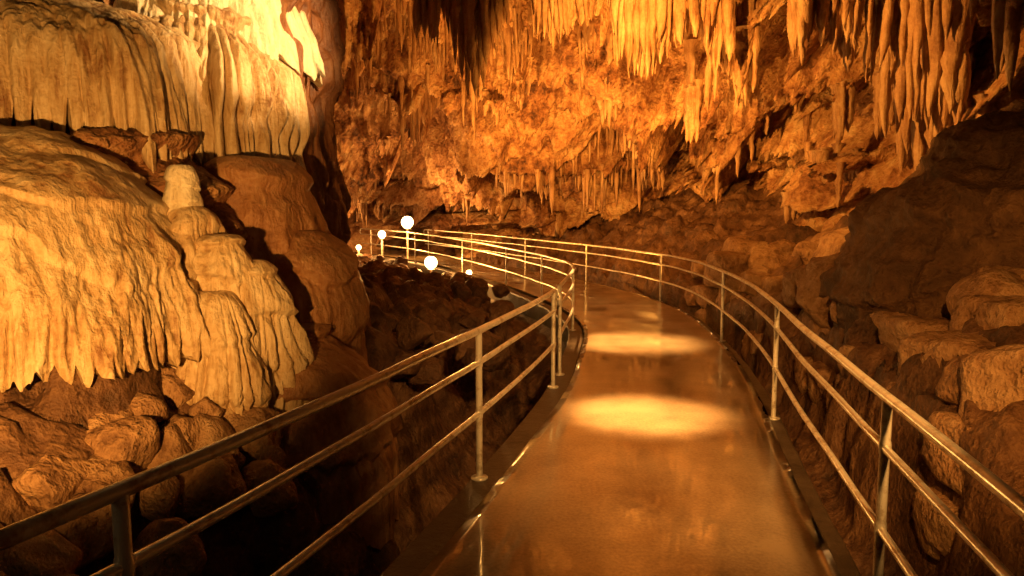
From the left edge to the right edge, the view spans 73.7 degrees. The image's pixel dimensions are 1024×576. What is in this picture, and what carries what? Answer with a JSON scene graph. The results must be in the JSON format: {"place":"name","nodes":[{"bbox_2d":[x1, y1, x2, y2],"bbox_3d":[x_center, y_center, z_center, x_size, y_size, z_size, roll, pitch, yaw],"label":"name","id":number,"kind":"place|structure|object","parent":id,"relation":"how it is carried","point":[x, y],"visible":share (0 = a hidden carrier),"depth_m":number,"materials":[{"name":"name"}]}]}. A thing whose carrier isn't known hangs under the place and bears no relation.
{"place":"outdoors","nodes":[
{"label":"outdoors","id":0,"kind":"place"},
{"bbox_2d":[0,0,222,172],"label":"flowstone canopy","id":1,"kind":"object","parent":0,"point":[79,64],"visible":0.84,"depth_m":6.12,"materials":[{"name":"beige stone"}]},
{"bbox_2d":[167,206,227,290],"bbox_3d":[-2.829,0.407,6.077,1.196,2.279,1.102,0,6,0],"label":"stalagmite","id":2,"kind":"object","parent":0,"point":[191,225],"visible":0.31,"depth_m":5.76,"materials":[{"name":"beige stone"}]},
{"bbox_2d":[162,164,203,211],"bbox_3d":[-2.870,-0.223,6.040,0.382,1.704,0.384,0,6,0],"label":"stalagmite","id":3,"kind":"object","parent":2,"relation":"on","point":[182,187],"visible":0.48,"depth_m":5.83,"materials":[{"name":"beige stone"}]},
{"bbox_2d":[151,0,310,189],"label":"flowstone cascade","id":4,"kind":"object","parent":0,"point":[257,95],"visible":0.41,"depth_m":7.28,"materials":[{"name":"beige stone"}]},
{"bbox_2d":[202,155,331,316],"bbox_3d":[-2.742,-0.017,7.480,1.812,2.778,2.039,0,6,0],"label":"flowstone mound","id":5,"kind":"object","parent":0,"point":[272,204],"visible":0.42,"depth_m":6.80,"materials":[{"name":"brown stone"}]},
{"bbox_2d":[280,0,351,243],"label":"flowstone column","id":6,"kind":"structure","parent":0,"point":[330,192],"depth_m":8.71,"materials":[{"name":"brown stone"}]},
{"bbox_2d":[0,180,1023,575],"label":"cave floor","id":7,"kind":"structure","parent":0,"point":[50,416],"depth_m":8.04,"materials":[{"name":"brown stone"}]},
{"bbox_2d":[0,124,210,392],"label":"flowstone dome","id":8,"kind":"structure","parent":7,"relation":"on","point":[94,279],"depth_m":4.92,"materials":[{"name":"beige stone"}]},
{"bbox_2d":[11,104,253,238],"bbox_3d":[-5.551,-0.282,7.650,6.915,3.867,4.985,0,6,0],"label":"rock ledge","id":9,"kind":"object","parent":7,"relation":"on","point":[123,145],"visible":0.12,"depth_m":6.28,"materials":[{"name":"brown stone"}]},
{"bbox_2d":[0,363,298,575],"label":"rock pile","id":10,"kind":"object","parent":7,"relation":"on","point":[133,439],"visible":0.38,"depth_m":4.51,"materials":[{"name":"brown stone"}]},
{"bbox_2d":[276,323,402,549],"bbox_3d":[-2.164,1.390,6.789,2.001,2.108,1.977,5,8,40],"label":"flowstone mound","id":11,"kind":"object","parent":7,"relation":"on","point":[346,481],"visible":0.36,"depth_m":6.29,"materials":[{"name":"brown stone"}]},
{"bbox_2d":[167,290,271,423],"bbox_3d":[-2.545,0.999,5.834,0.885,1.967,0.985,-3,7,-30],"label":"stalagmite","id":12,"kind":"object","parent":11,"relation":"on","point":[230,375],"visible":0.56,"depth_m":5.57,"materials":[{"name":"beige stone"}]},
{"bbox_2d":[193,234,268,366],"bbox_3d":[-2.578,0.650,6.092,0.954,2.262,0.924,0,6,0],"label":"stalagmite","id":13,"kind":"object","parent":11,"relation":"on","point":[223,262],"visible":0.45,"depth_m":5.76,"materials":[{"name":"beige stone"}]},
{"bbox_2d":[240,259,313,412],"bbox_3d":[-2.298,0.787,6.175,0.986,2.095,0.672,-4,7,-31],"label":"stalagmite","id":14,"kind":"object","parent":11,"relation":"on","point":[272,311],"visible":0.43,"depth_m":6.00,"materials":[{"name":"beige stone"}]},
{"bbox_2d":[274,230,369,361],"bbox_3d":[-2.266,0.459,7.428,1.481,2.180,1.552,0,6,0],"label":"flowstone mound","id":15,"kind":"object","parent":11,"relation":"on","point":[319,271],"visible":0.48,"depth_m":6.92,"materials":[{"name":"brown stone"}]},
{"bbox_2d":[356,244,360,253],"bbox_3d":[-5.500,-1.090,24.513,0.180,1.000,0.180,0,6,0],"label":"path lamp","id":16,"kind":"object","parent":7,"relation":"on","point":[358,247],"visible":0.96,"depth_m":24.44,"materials":[{"name":"glass"}]},
{"bbox_2d":[378,230,385,255],"bbox_3d":[-4.750,-1.413,24.983,0.280,1.450,0.280,0,6,0],"label":"path lamp","id":17,"kind":"object","parent":7,"relation":"on","point":[381,234],"visible":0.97,"depth_m":24.87,"materials":[{"name":"glass"}]},
{"bbox_2d":[425,255,436,272],"bbox_3d":[-2.450,-0.504,20.652,0.380,1.000,0.380,0,6,0],"label":"path lamp","id":18,"kind":"object","parent":7,"relation":"on","point":[430,262],"visible":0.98,"depth_m":20.50,"materials":[{"name":"glass"}]},
{"bbox_2d":[362,253,514,385],"bbox_3d":[-3.563,-0.142,17.284,5.394,0.990,20.124,-2,6,-17],"label":"rock pile","id":19,"kind":"object","parent":7,"relation":"on","point":[412,332],"visible":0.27,"depth_m":9.20,"materials":[{"name":"brown stone"}]},
{"bbox_2d":[351,248,841,575],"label":"walkway","id":20,"kind":"structure","parent":7,"relation":"on","point":[652,447],"depth_m":4.74,"materials":[{"name":"concrete"}]},
{"bbox_2d":[401,215,412,256],"bbox_3d":[-4.000,-1.821,26.148,0.460,1.930,0.460,0,6,0],"label":"path lamp","id":21,"kind":"object","parent":20,"relation":"on","point":[407,222],"visible":0.97,"depth_m":25.98,"materials":[{"name":"glass"}]},
{"bbox_2d":[355,253,583,575],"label":"walkway kerb","id":22,"kind":"structure","parent":20,"relation":"on","point":[418,554],"depth_m":5.18,"materials":[{"name":"concrete"}]},
{"bbox_2d":[0,288,558,575],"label":"metal railing","id":23,"kind":"object","parent":22,"relation":"on","point":[127,561],"visible":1,"depth_m":2.54,"materials":[{"name":"metal"}]},
{"bbox_2d":[360,228,575,375],"bbox_3d":[-1.661,-0.726,18.005,2.433,1.488,21.052,-2,6,-18],"label":"metal railing","id":24,"kind":"object","parent":22,"relation":"on","point":[571,275],"visible":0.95,"depth_m":14.42,"materials":[{"name":"metal"}]},
{"bbox_2d":[669,304,860,575],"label":"walkway kerb","id":25,"kind":"structure","parent":20,"relation":"on","point":[841,554],"depth_m":4.60,"materials":[{"name":"concrete"}]},
{"bbox_2d":[423,229,1023,575],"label":"metal railing","id":26,"kind":"object","parent":25,"relation":"on","point":[1010,497],"visible":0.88,"depth_m":2.95,"materials":[{"name":"metal"}]},
{"bbox_2d":[684,260,1023,560],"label":"rocks","id":27,"kind":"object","parent":7,"relation":"on","point":[981,372],"depth_m":5.89,"materials":[{"name":"brown stone"}]},
{"bbox_2d":[703,227,1023,330],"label":"rock pile","id":28,"kind":"object","parent":7,"relation":"on","point":[987,297],"visible":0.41,"depth_m":10.62,"materials":[{"name":"brown stone"}]},
{"bbox_2d":[819,99,1023,332],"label":"boulder","id":29,"kind":"object","parent":7,"relation":"on","point":[934,227],"visible":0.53,"depth_m":8.47,"materials":[{"name":"brown stone"}]},
{"bbox_2d":[103,0,1023,258],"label":"cave wall","id":30,"kind":"structure","parent":0,"point":[439,174],"depth_m":21.95,"materials":[{"name":"brown stone"}]},
{"bbox_2d":[103,0,324,86],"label":"flowstone cascade","id":31,"kind":"object","parent":30,"relation":"attached to","point":[265,32],"visible":0.21,"depth_m":7.74,"materials":[{"name":"beige stone"}]},
{"bbox_2d":[412,0,509,98],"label":"stalactite cluster","id":32,"kind":"object","parent":30,"relation":"attached to","point":[476,26],"visible":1,"depth_m":14.38,"materials":[{"name":"brown stone"}]},
{"bbox_2d":[478,0,612,124],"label":"stalactite cluster","id":33,"kind":"object","parent":30,"relation":"attached to","point":[591,41],"visible":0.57,"depth_m":20.55,"materials":[{"name":"orange stone"}]},
{"bbox_2d":[531,0,595,49],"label":"stalactite cluster","id":34,"kind":"object","parent":30,"relation":"attached to","point":[558,17],"visible":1,"depth_m":15.04,"materials":[{"name":"orange stone"}]},
{"bbox_2d":[606,0,735,78],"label":"stalactite cluster","id":35,"kind":"object","parent":30,"relation":"attached to","point":[643,31],"visible":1,"depth_m":14.18,"materials":[{"name":"orange stone"}]},
{"bbox_2d":[350,0,1023,226],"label":"stalactites","id":36,"kind":"object","parent":30,"relation":"attached to","point":[1005,23],"visible":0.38,"depth_m":21.23,"materials":[{"name":"orange stone"}]},
{"bbox_2d":[682,39,703,143],"bbox_3d":[4.922,-5.285,18.439,0.474,2.725,0.623,-3,7,-31],"label":"stalactite cluster","id":37,"kind":"object","parent":30,"relation":"attached to","point":[693,93],"visible":1,"depth_m":18.32,"materials":[{"name":"orange stone"}]},
{"bbox_2d":[704,0,760,111],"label":"stalactite cluster","id":38,"kind":"object","parent":30,"relation":"attached to","point":[740,67],"visible":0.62,"depth_m":15.12,"materials":[{"name":"stone"}]},
{"bbox_2d":[787,0,909,82],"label":"stalactite cluster","id":39,"kind":"object","parent":30,"relation":"attached to","point":[838,23],"visible":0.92,"depth_m":11.92,"materials":[{"name":"orange stone"}]},
{"bbox_2d":[806,71,913,207],"bbox_3d":[7.779,-3.151,14.782,1.586,2.810,4.271,0,6,0],"label":"stalactite cluster","id":40,"kind":"object","parent":30,"relation":"attached to","point":[843,107],"visible":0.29,"depth_m":14.96,"materials":[{"name":"brown stone"}]},
{"bbox_2d":[878,0,1023,171],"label":"stalactite cluster","id":41,"kind":"object","parent":30,"relation":"attached to","point":[929,80],"visible":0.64,"depth_m":10.93,"materials":[{"name":"brown stone"}]}
]}

